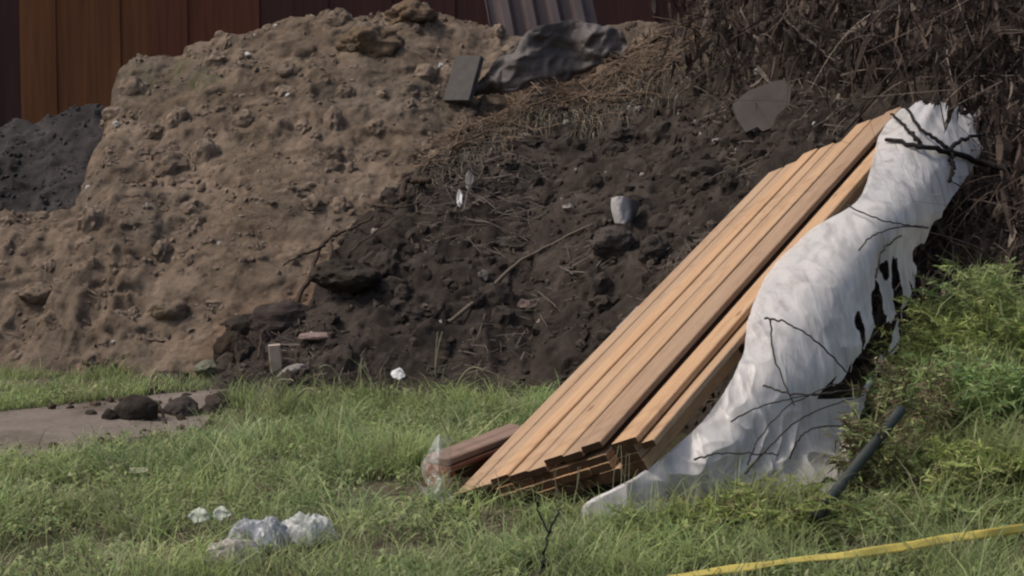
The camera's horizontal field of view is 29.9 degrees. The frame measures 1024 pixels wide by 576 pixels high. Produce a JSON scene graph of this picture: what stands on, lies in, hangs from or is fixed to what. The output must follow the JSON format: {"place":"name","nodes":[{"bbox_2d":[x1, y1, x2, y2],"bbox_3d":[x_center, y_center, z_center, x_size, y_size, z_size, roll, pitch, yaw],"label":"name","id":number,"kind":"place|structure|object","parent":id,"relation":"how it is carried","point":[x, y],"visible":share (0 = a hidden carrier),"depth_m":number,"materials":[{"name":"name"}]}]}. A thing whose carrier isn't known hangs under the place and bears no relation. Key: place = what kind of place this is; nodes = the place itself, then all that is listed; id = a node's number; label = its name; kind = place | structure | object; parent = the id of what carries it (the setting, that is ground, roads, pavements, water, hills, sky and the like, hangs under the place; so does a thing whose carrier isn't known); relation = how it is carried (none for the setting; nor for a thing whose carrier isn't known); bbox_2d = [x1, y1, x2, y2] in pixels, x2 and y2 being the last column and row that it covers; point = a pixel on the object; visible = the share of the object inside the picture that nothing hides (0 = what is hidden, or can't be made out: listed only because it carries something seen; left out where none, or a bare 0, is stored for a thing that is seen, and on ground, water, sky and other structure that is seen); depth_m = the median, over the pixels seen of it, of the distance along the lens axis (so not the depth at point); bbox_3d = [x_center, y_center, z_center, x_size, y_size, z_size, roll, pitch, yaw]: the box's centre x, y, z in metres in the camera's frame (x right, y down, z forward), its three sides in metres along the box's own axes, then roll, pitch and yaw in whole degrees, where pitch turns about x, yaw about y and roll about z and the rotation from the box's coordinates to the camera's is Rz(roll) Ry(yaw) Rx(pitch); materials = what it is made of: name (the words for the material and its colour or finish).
{"place":"outdoors","nodes":[
{"label":"outdoors","id":0,"kind":"place"},
{"bbox_2d":[0,389,233,457],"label":"path","id":1,"kind":"structure","parent":0,"point":[15,424],"depth_m":13.97,"materials":[{"name":"concrete"}]},
{"bbox_2d":[0,388,234,452],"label":"soil crumbs","id":2,"kind":"object","parent":1,"relation":"on","point":[110,398],"visible":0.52,"depth_m":14.45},
{"bbox_2d":[114,394,158,420],"bbox_3d":[-2.787,0.920,14.237,0.331,0.267,0.257,0,5,0],"label":"soil clod","id":3,"kind":"object","parent":1,"relation":"on","point":[136,407],"visible":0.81,"depth_m":14.14,"materials":[{"name":"soil"}]},
{"bbox_2d":[0,320,1023,575],"bbox_3d":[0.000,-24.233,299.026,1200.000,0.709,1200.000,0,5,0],"label":"ground","id":4,"kind":"structure","parent":0,"point":[679,438],"depth_m":10.87,"materials":[{"name":"plant"}]},
{"bbox_2d":[0,104,106,213],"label":"soil heap","id":5,"kind":"object","parent":4,"relation":"on","point":[36,171],"visible":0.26,"depth_m":21.68,"materials":[{"name":"soil"}]},
{"bbox_2d":[0,103,101,210],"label":"soil crumbs","id":6,"kind":"object","parent":5,"relation":"on","point":[19,154],"visible":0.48,"depth_m":21.67,"materials":[{"name":"soil"}]},
{"bbox_2d":[163,395,198,415],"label":"soil clod","id":7,"kind":"object","parent":4,"relation":"on","point":[175,406],"visible":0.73,"depth_m":14.42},
{"bbox_2d":[188,507,209,523],"bbox_3d":[-1.680,1.223,10.320,0.124,0.084,0.061,0,5,0],"label":"litter scrap","id":8,"kind":"object","parent":4,"relation":"on","point":[202,511],"visible":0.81,"depth_m":10.32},
{"bbox_2d":[212,506,231,520],"bbox_3d":[-1.560,1.215,10.339,0.110,0.079,0.054,0,5,0],"label":"litter scrap","id":9,"kind":"object","parent":4,"relation":"on","point":[220,512],"visible":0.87,"depth_m":10.34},
{"bbox_2d":[203,538,261,564],"bbox_3d":[-1.403,1.306,9.592,0.326,0.136,0.252,1,11,-23],"label":"plastic bag","id":10,"kind":"object","parent":4,"relation":"on","point":[250,544],"visible":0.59,"depth_m":9.51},
{"bbox_2d":[146,352,322,415],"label":"soil crumbs","id":11,"kind":"object","parent":4,"relation":"on","point":[213,402],"visible":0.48,"depth_m":15.49,"materials":[{"name":"soil"}]},
{"bbox_2d":[228,516,294,550],"bbox_3d":[-1.295,1.264,9.958,0.368,0.163,0.276,3,12,0],"label":"plastic bag","id":12,"kind":"object","parent":4,"relation":"on","point":[253,525],"visible":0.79,"depth_m":9.90,"materials":[{"name":"plastic"}]},
{"bbox_2d":[281,511,338,547],"bbox_3d":[-1.085,1.252,10.039,0.413,0.155,0.262,5,13,17],"label":"plastic bag","id":13,"kind":"object","parent":4,"relation":"on","point":[295,525],"visible":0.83,"depth_m":9.96,"materials":[{"name":"plastic"}]},
{"bbox_2d":[0,6,675,380],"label":"soil heap","id":14,"kind":"object","parent":4,"relation":"on","point":[240,288],"visible":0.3,"depth_m":18.74,"materials":[{"name":"soil"}]},
{"bbox_2d":[19,282,51,303],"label":"soil clod","id":15,"kind":"object","parent":14,"relation":"on","point":[36,293],"visible":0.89,"depth_m":17.59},
{"bbox_2d":[150,297,188,319],"bbox_3d":[-3.068,0.208,17.155,0.337,0.260,0.293,0,5,0],"label":"soil clod","id":16,"kind":"object","parent":14,"relation":"on","point":[169,308],"visible":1,"depth_m":17.07,"materials":[{"name":"soil"}]},
{"bbox_2d":[194,359,215,374],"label":"stone","id":17,"kind":"object","parent":14,"relation":"on","point":[207,366],"visible":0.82,"depth_m":16.37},
{"bbox_2d":[0,105,503,369],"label":"soil crumbs","id":18,"kind":"object","parent":14,"relation":"on","point":[89,218],"visible":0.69,"depth_m":18.45,"materials":[{"name":"soil"}]},
{"bbox_2d":[8,16,628,353],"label":"root litter","id":19,"kind":"object","parent":14,"relation":"on","point":[224,200],"visible":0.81,"depth_m":18.27,"materials":[{"name":"plant"}]},
{"bbox_2d":[0,11,654,362],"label":"soil crumbs","id":20,"kind":"object","parent":14,"relation":"on","point":[216,185],"visible":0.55,"depth_m":18.97,"materials":[{"name":"soil"}]},
{"bbox_2d":[335,25,404,57],"bbox_3d":[-1.524,-2.609,20.654,0.766,0.430,0.576,0,5,0],"label":"soil clod","id":21,"kind":"object","parent":14,"relation":"on","point":[377,41],"visible":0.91,"depth_m":20.46,"materials":[{"name":"soil"}]},
{"bbox_2d":[100,2,645,161],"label":"soil crumbs","id":22,"kind":"object","parent":14,"relation":"on","point":[137,85],"visible":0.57,"depth_m":20.25,"materials":[{"name":"soil"}]},
{"bbox_2d":[384,0,438,23],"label":"soil clod","id":23,"kind":"object","parent":14,"relation":"on","point":[417,11],"visible":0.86,"depth_m":20.98,"materials":[{"name":"soil"}]},
{"bbox_2d":[443,56,483,102],"bbox_3d":[-0.501,-2.162,19.890,0.340,0.500,0.071,4,-18,36],"label":"slab","id":24,"kind":"object","parent":14,"relation":"on","point":[463,79],"depth_m":19.84,"materials":[{"name":"concrete"}]},
{"bbox_2d":[485,0,597,35],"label":"corrugated sheet","id":25,"kind":"object","parent":14,"relation":"on","point":[517,17],"visible":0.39,"depth_m":21.70,"materials":[{"name":"metal"}]},
{"bbox_2d":[474,20,627,95],"bbox_3d":[0.286,-2.351,19.811,1.823,0.835,0.317,0,5,5],"label":"tarp","id":26,"kind":"object","parent":14,"relation":"on","point":[568,50],"visible":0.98,"depth_m":19.79,"materials":[{"name":"plastic"}]},
{"bbox_2d":[0,0,707,126],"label":"fence","id":27,"kind":"object","parent":4,"relation":"on","point":[57,57],"visible":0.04,"depth_m":26.78,"materials":[{"name":"wood"}]},
{"bbox_2d":[422,424,520,489],"bbox_3d":[-0.198,1.075,11.745,0.242,0.390,0.771,5,7,43],"label":"wooden beam","id":28,"kind":"object","parent":4,"relation":"on","point":[476,454],"visible":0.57,"depth_m":11.59,"materials":[{"name":"brown wood"}]},
{"bbox_2d":[463,494,479,500],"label":"lumber board","id":29,"kind":"object","parent":4,"relation":"on","point":[471,497],"visible":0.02,"depth_m":11.12,"materials":[{"name":"brown wood"}]},
{"bbox_2d":[455,168,782,499],"bbox_3d":[0.889,0.150,13.027,0.138,0.043,4.960,-22,12,38],"label":"lumber board","id":30,"kind":"object","parent":29,"relation":"on","point":[517,436],"visible":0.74,"depth_m":12.59,"materials":[{"name":"brown wood"}]},
{"bbox_2d":[479,483,500,499],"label":"lumber board","id":31,"kind":"object","parent":4,"relation":"on","point":[483,497],"depth_m":11.05,"materials":[{"name":"brown wood"}]},
{"bbox_2d":[473,161,795,494],"bbox_3d":[1.010,0.100,12.965,0.142,0.042,4.990,-22,12,38],"label":"lumber board","id":32,"kind":"object","parent":31,"relation":"on","point":[517,447],"visible":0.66,"depth_m":12.47,"materials":[{"name":"brown wood"}]},
{"bbox_2d":[498,489,518,502],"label":"lumber board","id":33,"kind":"object","parent":4,"relation":"on","point":[509,496],"visible":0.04,"depth_m":10.95,"materials":[{"name":"brown wood"}]},
{"bbox_2d":[495,480,515,494],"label":"lumber board","id":34,"kind":"object","parent":33,"relation":"on","point":[504,486],"visible":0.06,"depth_m":10.97,"materials":[{"name":"brown wood"}]},
{"bbox_2d":[491,148,817,484],"bbox_3d":[1.127,0.025,12.911,0.142,0.042,5.050,-22,12,38],"label":"lumber board","id":35,"kind":"object","parent":34,"relation":"on","point":[542,433],"visible":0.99,"depth_m":12.41,"materials":[{"name":"brown wood"}]},
{"bbox_2d":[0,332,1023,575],"bbox_3d":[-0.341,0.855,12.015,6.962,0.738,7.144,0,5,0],"label":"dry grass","id":36,"kind":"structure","parent":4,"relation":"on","point":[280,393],"depth_m":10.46,"materials":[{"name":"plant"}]},
{"bbox_2d":[535,497,560,574],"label":"dry stem","id":37,"kind":"object","parent":4,"relation":"on","point":[547,540],"visible":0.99,"depth_m":9.22,"materials":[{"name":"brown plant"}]},
{"bbox_2d":[537,486,561,501],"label":"lumber board","id":38,"kind":"object","parent":4,"relation":"on","point":[550,493],"visible":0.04,"depth_m":10.80,"materials":[{"name":"brown wood"}]},
{"bbox_2d":[516,483,536,497],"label":"lumber board","id":39,"kind":"object","parent":38,"relation":"on","point":[525,491],"visible":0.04,"depth_m":10.88,"materials":[{"name":"brown wood"}]},
{"bbox_2d":[513,477,534,488],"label":"lumber board","id":40,"kind":"object","parent":39,"relation":"on","point":[527,481],"visible":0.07,"depth_m":10.88,"materials":[{"name":"brown wood"}]},
{"bbox_2d":[510,143,834,481],"bbox_3d":[1.241,-0.008,12.833,0.143,0.044,5.070,-22,12,38],"label":"lumber board","id":41,"kind":"object","parent":40,"relation":"on","point":[561,428],"visible":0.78,"depth_m":12.32,"materials":[{"name":"brown wood"}]},
{"bbox_2d":[527,142,839,477],"bbox_3d":[1.335,-0.035,12.738,0.138,0.046,5.050,-22,12,38],"label":"lumber board","id":42,"kind":"object","parent":40,"relation":"on","point":[539,467],"visible":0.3,"depth_m":12.01,"materials":[{"name":"brown wood"}]},
{"bbox_2d":[535,477,554,491],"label":"lumber board","id":43,"kind":"object","parent":38,"relation":"on","point":[548,483],"visible":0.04,"depth_m":10.80,"materials":[{"name":"brown wood"}]},
{"bbox_2d":[558,480,584,496],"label":"lumber board","id":44,"kind":"object","parent":4,"relation":"on","point":[568,488],"visible":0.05,"depth_m":10.71,"materials":[{"name":"brown wood"}]},
{"bbox_2d":[552,472,572,485],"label":"lumber board","id":45,"kind":"object","parent":44,"relation":"on","point":[564,479],"visible":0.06,"depth_m":10.70,"materials":[{"name":"brown wood"}]},
{"bbox_2d":[550,461,571,477],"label":"lumber board","id":46,"kind":"object","parent":45,"relation":"on","point":[562,468],"visible":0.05,"depth_m":10.72,"materials":[{"name":"brown wood"}]},
{"bbox_2d":[544,120,871,465],"bbox_3d":[1.470,-0.146,12.730,0.144,0.045,5.240,-22,12,38],"label":"lumber board","id":47,"kind":"object","parent":46,"relation":"on","point":[619,387],"visible":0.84,"depth_m":12.23,"materials":[{"name":"brown wood"}]},
{"bbox_2d":[580,473,603,488],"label":"lumber board","id":48,"kind":"object","parent":4,"relation":"on","point":[591,481],"visible":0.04,"depth_m":10.63,"materials":[{"name":"brown wood"}]},
{"bbox_2d":[570,466,592,480],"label":"lumber board","id":49,"kind":"object","parent":48,"relation":"on","point":[586,472],"visible":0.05,"depth_m":10.61,"materials":[{"name":"brown wood"}]},
{"bbox_2d":[568,449,596,471],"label":"lumber board","id":50,"kind":"object","parent":49,"relation":"on","point":[576,465],"visible":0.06,"depth_m":10.64,"materials":[{"name":"brown wood"}]},
{"bbox_2d":[562,115,882,462],"bbox_3d":[1.580,-0.181,12.637,0.146,0.044,5.260,-22,12,38],"label":"lumber board","id":51,"kind":"object","parent":50,"relation":"on","point":[574,451],"visible":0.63,"depth_m":11.96,"materials":[{"name":"brown wood"}]},
{"bbox_2d":[599,461,626,484],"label":"lumber board","id":52,"kind":"object","parent":4,"relation":"on","point":[606,477],"visible":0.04,"depth_m":10.51,"materials":[{"name":"brown wood"}]},
{"bbox_2d":[590,454,618,474],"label":"lumber board","id":53,"kind":"object","parent":52,"relation":"on","point":[609,464],"visible":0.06,"depth_m":10.53,"materials":[{"name":"brown wood"}]},
{"bbox_2d":[587,141,876,466],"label":"lumber board","id":54,"kind":"object","parent":53,"relation":"on","point":[605,453],"visible":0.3,"depth_m":11.72,"materials":[{"name":"brown wood"}]},
{"bbox_2d":[581,107,901,452],"bbox_3d":[1.667,-0.231,12.551,0.144,0.045,5.220,-22,12,38],"label":"lumber board","id":55,"kind":"object","parent":54,"relation":"on","point":[621,414],"visible":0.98,"depth_m":11.99,"materials":[{"name":"brown wood"}]},
{"bbox_2d":[205,0,1023,437],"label":"soil heap","id":56,"kind":"object","parent":4,"relation":"on","point":[409,362],"visible":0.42,"depth_m":16.19,"materials":[{"name":"soil"}]},
{"bbox_2d":[213,331,253,364],"bbox_3d":[-2.356,0.533,16.274,0.357,0.334,0.285,0,5,0],"label":"soil clod","id":57,"kind":"object","parent":56,"relation":"on","point":[226,341],"visible":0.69,"depth_m":16.18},
{"bbox_2d":[224,313,251,335],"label":"soil clod","id":58,"kind":"object","parent":56,"relation":"on","point":[240,324],"visible":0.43,"depth_m":16.75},
{"bbox_2d":[268,344,282,372],"bbox_3d":[-1.932,0.592,15.714,0.100,0.260,0.061,-5,10,1],"label":"wood offcut","id":59,"kind":"object","parent":56,"relation":"on","point":[275,353],"visible":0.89,"depth_m":15.68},
{"bbox_2d":[249,299,311,341],"bbox_3d":[-1.989,0.317,16.515,0.548,0.444,0.427,0,5,0],"label":"soil clod","id":60,"kind":"object","parent":56,"relation":"on","point":[283,315],"visible":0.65,"depth_m":16.36,"materials":[{"name":"soil"}]},
{"bbox_2d":[298,332,337,340],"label":"stone","id":61,"kind":"object","parent":56,"relation":"on","point":[315,336],"visible":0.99,"depth_m":15.77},
{"bbox_2d":[283,215,373,302],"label":"twig","id":62,"kind":"object","parent":56,"relation":"on","point":[330,239],"visible":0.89,"depth_m":17.18,"materials":[{"name":"wood"}]},
{"bbox_2d":[308,259,382,292],"bbox_3d":[-1.395,-0.105,16.354,0.557,0.296,0.542,-4,6,-37],"label":"soil clod","id":63,"kind":"object","parent":56,"relation":"on","point":[342,275],"visible":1,"depth_m":16.23,"materials":[{"name":"soil"}]},
{"bbox_2d":[399,176,431,201],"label":"twig","id":64,"kind":"object","parent":56,"relation":"on","point":[410,180],"visible":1,"depth_m":17.37,"materials":[{"name":"wood"}]},
{"bbox_2d":[448,219,610,323],"bbox_3d":[0.089,-0.160,16.316,1.483,0.842,0.396,-2,5,-22],"label":"twig","id":65,"kind":"object","parent":56,"relation":"on","point":[471,304],"visible":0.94,"depth_m":16.45,"materials":[{"name":"wood"}]},
{"bbox_2d":[405,0,750,199],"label":"straw","id":66,"kind":"object","parent":56,"relation":"on","point":[528,123],"visible":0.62,"depth_m":18.48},
{"bbox_2d":[590,225,638,257],"bbox_3d":[0.862,-0.372,16.046,0.434,0.307,0.330,0,5,0],"label":"soil clod","id":67,"kind":"object","parent":56,"relation":"on","point":[613,240],"visible":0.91,"depth_m":15.92,"materials":[{"name":"soil"}]},
{"bbox_2d":[611,196,640,223],"bbox_3d":[0.986,-0.648,16.248,0.274,0.264,0.140,-3,6,-29],"label":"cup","id":68,"kind":"object","parent":56,"relation":"on","point":[624,209],"visible":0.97,"depth_m":16.18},
{"bbox_2d":[245,0,1023,416],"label":"root litter","id":69,"kind":"object","parent":56,"relation":"on","point":[515,236],"visible":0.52,"depth_m":16.42,"materials":[{"name":"plant"}]},
{"bbox_2d":[637,234,669,263],"bbox_3d":[1.150,-0.313,15.654,0.235,0.255,0.218,5,7,43],"label":"soil clod","id":70,"kind":"object","parent":56,"relation":"on","point":[651,246],"visible":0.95,"depth_m":15.58,"materials":[{"name":"soil"}]},
{"bbox_2d":[732,80,790,132],"bbox_3d":[2.146,-1.552,16.381,0.519,0.464,0.218,-1,5,-10],"label":"panel","id":71,"kind":"object","parent":56,"relation":"on","point":[749,117],"visible":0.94,"depth_m":16.37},
{"bbox_2d":[214,0,1023,427],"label":"soil crumbs","id":72,"kind":"object","parent":4,"relation":"on","point":[518,224],"visible":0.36,"depth_m":16.33,"materials":[{"name":"soil"}]},
{"bbox_2d":[560,469,727,548],"bbox_3d":[0.673,1.208,9.985,0.863,0.481,0.613,-4,7,-40],"label":"weed bush","id":73,"kind":"object","parent":4,"relation":"on","point":[632,509],"visible":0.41,"depth_m":9.99,"materials":[{"name":"green plant"}]},
{"bbox_2d":[622,349,742,475],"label":"lumber board","id":74,"kind":"object","parent":4,"relation":"on","point":[650,457],"visible":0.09,"depth_m":10.77,"materials":[{"name":"brown wood"}]},
{"bbox_2d":[738,341,744,352],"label":"lumber board","id":75,"kind":"object","parent":74,"relation":"on","point":[741,348],"visible":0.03,"depth_m":11.27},
{"bbox_2d":[641,320,747,448],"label":"lumber board","id":76,"kind":"object","parent":75,"relation":"on","point":[660,430],"visible":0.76,"depth_m":10.77,"materials":[{"name":"brown wood"}]},
{"bbox_2d":[619,185,865,464],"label":"lumber board","id":77,"kind":"object","parent":74,"relation":"on","point":[640,453],"visible":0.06,"depth_m":10.43,"materials":[{"name":"brown wood"}]},
{"bbox_2d":[615,178,867,456],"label":"lumber board","id":78,"kind":"object","parent":77,"relation":"on","point":[632,448],"visible":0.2,"depth_m":10.93,"materials":[{"name":"brown wood"}]},
{"bbox_2d":[611,147,875,450],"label":"lumber board","id":79,"kind":"object","parent":78,"relation":"on","point":[651,413],"visible":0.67,"depth_m":11.31,"materials":[{"name":"brown wood"}]},
{"bbox_2d":[647,457,791,544],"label":"weed bush","id":80,"kind":"object","parent":4,"relation":"on","point":[691,508],"visible":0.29,"depth_m":10.06,"materials":[{"name":"green plant"}]},
{"bbox_2d":[686,462,848,543],"bbox_3d":[1.316,1.152,9.994,0.836,0.503,0.849,0,5,0],"label":"weed bush","id":81,"kind":"object","parent":4,"relation":"on","point":[732,508],"visible":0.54,"depth_m":9.91,"materials":[{"name":"green plant"}]},
{"bbox_2d":[580,101,982,524],"bbox_3d":[2.243,-0.056,12.342,1.063,2.327,5.562,3,6,31],"label":"plastic sheet","id":82,"kind":"object","parent":4,"relation":"on","point":[818,283],"visible":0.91,"depth_m":11.37,"materials":[{"name":"plastic"}]},
{"bbox_2d":[764,317,847,372],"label":"dry stem","id":83,"kind":"object","parent":82,"relation":"on","point":[805,333],"visible":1,"depth_m":10.84,"materials":[{"name":"black plant"}]},
{"bbox_2d":[763,385,864,395],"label":"dry stem","id":84,"kind":"object","parent":82,"relation":"on","point":[778,390],"visible":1,"depth_m":10.62,"materials":[{"name":"black plant"}]},
{"bbox_2d":[884,100,1010,182],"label":"dead branch","id":85,"kind":"object","parent":82,"relation":"on","point":[947,150],"visible":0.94,"depth_m":13.57,"materials":[{"name":"wood"}]},
{"bbox_2d":[706,450,882,543],"bbox_3d":[1.454,1.145,10.107,0.886,0.559,0.869,0,5,0],"label":"weed bush","id":86,"kind":"object","parent":4,"relation":"on","point":[812,505],"visible":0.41,"depth_m":10.00,"materials":[{"name":"green plant"}]},
{"bbox_2d":[747,381,842,464],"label":"dry stem","id":87,"kind":"object","parent":4,"relation":"on","point":[781,412],"visible":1,"depth_m":10.35,"materials":[{"name":"black plant"}]},
{"bbox_2d":[721,455,881,538],"bbox_3d":[1.503,1.146,10.273,0.969,0.521,0.952,0,5,0],"label":"weed bush","id":88,"kind":"object","parent":4,"relation":"on","point":[835,518],"visible":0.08,"depth_m":10.13,"materials":[{"name":"green plant"}]},
{"bbox_2d":[744,394,863,473],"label":"dry stem","id":89,"kind":"object","parent":4,"relation":"on","point":[769,446],"visible":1,"depth_m":10.28,"materials":[{"name":"black plant"}]},
{"bbox_2d":[619,0,1023,348],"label":"dead brush","id":90,"kind":"object","parent":4,"relation":"on","point":[1007,125],"visible":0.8,"depth_m":15.56,"materials":[{"name":"plant"}]},
{"bbox_2d":[666,524,1023,575],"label":"barrier tape","id":91,"kind":"object","parent":4,"relation":"on","point":[980,534],"visible":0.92,"depth_m":9.20,"materials":[{"name":"yellow plastic"}]},
{"bbox_2d":[810,405,905,521],"bbox_3d":[1.842,0.921,10.176,0.067,0.506,0.921,4,7,40],"label":"pipe","id":92,"kind":"object","parent":4,"relation":"on","point":[867,451],"visible":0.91,"depth_m":10.14,"materials":[{"name":"plastic"}]},
{"bbox_2d":[811,379,938,515],"bbox_3d":[1.982,0.928,10.409,0.828,0.786,0.808,2,6,25],"label":"weed bush","id":93,"kind":"object","parent":4,"relation":"on","point":[870,475],"visible":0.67,"depth_m":10.39,"materials":[{"name":"green plant"}]},
{"bbox_2d":[840,351,968,427],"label":"weed bush","id":94,"kind":"object","parent":4,"relation":"on","point":[867,405],"visible":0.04,"depth_m":12.06,"materials":[{"name":"green plant"}]},
{"bbox_2d":[817,474,995,554],"bbox_3d":[1.994,1.194,9.965,1.024,0.492,0.785,0,5,0],"label":"weed bush","id":95,"kind":"object","parent":4,"relation":"on","point":[872,521],"visible":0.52,"depth_m":9.84,"materials":[{"name":"green plant"}]},
{"bbox_2d":[832,346,991,449],"bbox_3d":[2.401,0.761,10.972,0.955,0.964,0.773,4,6,39],"label":"weed bush","id":96,"kind":"object","parent":4,"relation":"on","point":[928,396],"visible":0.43,"depth_m":10.94,"materials":[{"name":"green plant"}]},
{"bbox_2d":[829,405,1001,477],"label":"weed bush","id":97,"kind":"object","parent":4,"relation":"on","point":[962,431],"visible":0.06,"depth_m":10.82,"materials":[{"name":"green plant"}]},
{"bbox_2d":[828,430,1023,529],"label":"weed bush","id":98,"kind":"object","parent":4,"relation":"on","point":[935,498],"visible":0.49,"depth_m":10.04,"materials":[{"name":"green plant"}]},
{"bbox_2d":[858,340,1023,433],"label":"weed bush","id":99,"kind":"object","parent":4,"relation":"on","point":[1003,402],"visible":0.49,"depth_m":11.17,"materials":[{"name":"green plant"}]},
{"bbox_2d":[864,313,1023,393],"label":"weed bush","id":100,"kind":"object","parent":4,"relation":"on","point":[894,358],"visible":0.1,"depth_m":12.04,"materials":[{"name":"green plant"}]},
{"bbox_2d":[866,409,1023,505],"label":"weed bush","id":101,"kind":"object","parent":4,"relation":"on","point":[914,464],"visible":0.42,"depth_m":10.27,"materials":[{"name":"green plant"}]},
{"bbox_2d":[874,281,1023,370],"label":"weed bush","id":102,"kind":"object","parent":4,"relation":"on","point":[941,322],"visible":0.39,"depth_m":12.03,"materials":[{"name":"green plant"}]},
{"bbox_2d":[885,314,1023,408],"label":"weed bush","id":103,"kind":"object","parent":4,"relation":"on","point":[965,370],"visible":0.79,"depth_m":11.38,"materials":[{"name":"green plant"}]},
{"bbox_2d":[890,396,1023,482],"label":"weed bush","id":104,"kind":"object","parent":4,"relation":"on","point":[952,448],"visible":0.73,"depth_m":10.51,"materials":[{"name":"green plant"}]},
{"bbox_2d":[893,242,1023,350],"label":"weed bush","id":105,"kind":"object","parent":4,"relation":"on","point":[1005,286],"visible":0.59,"depth_m":12.19,"materials":[{"name":"green plant"}]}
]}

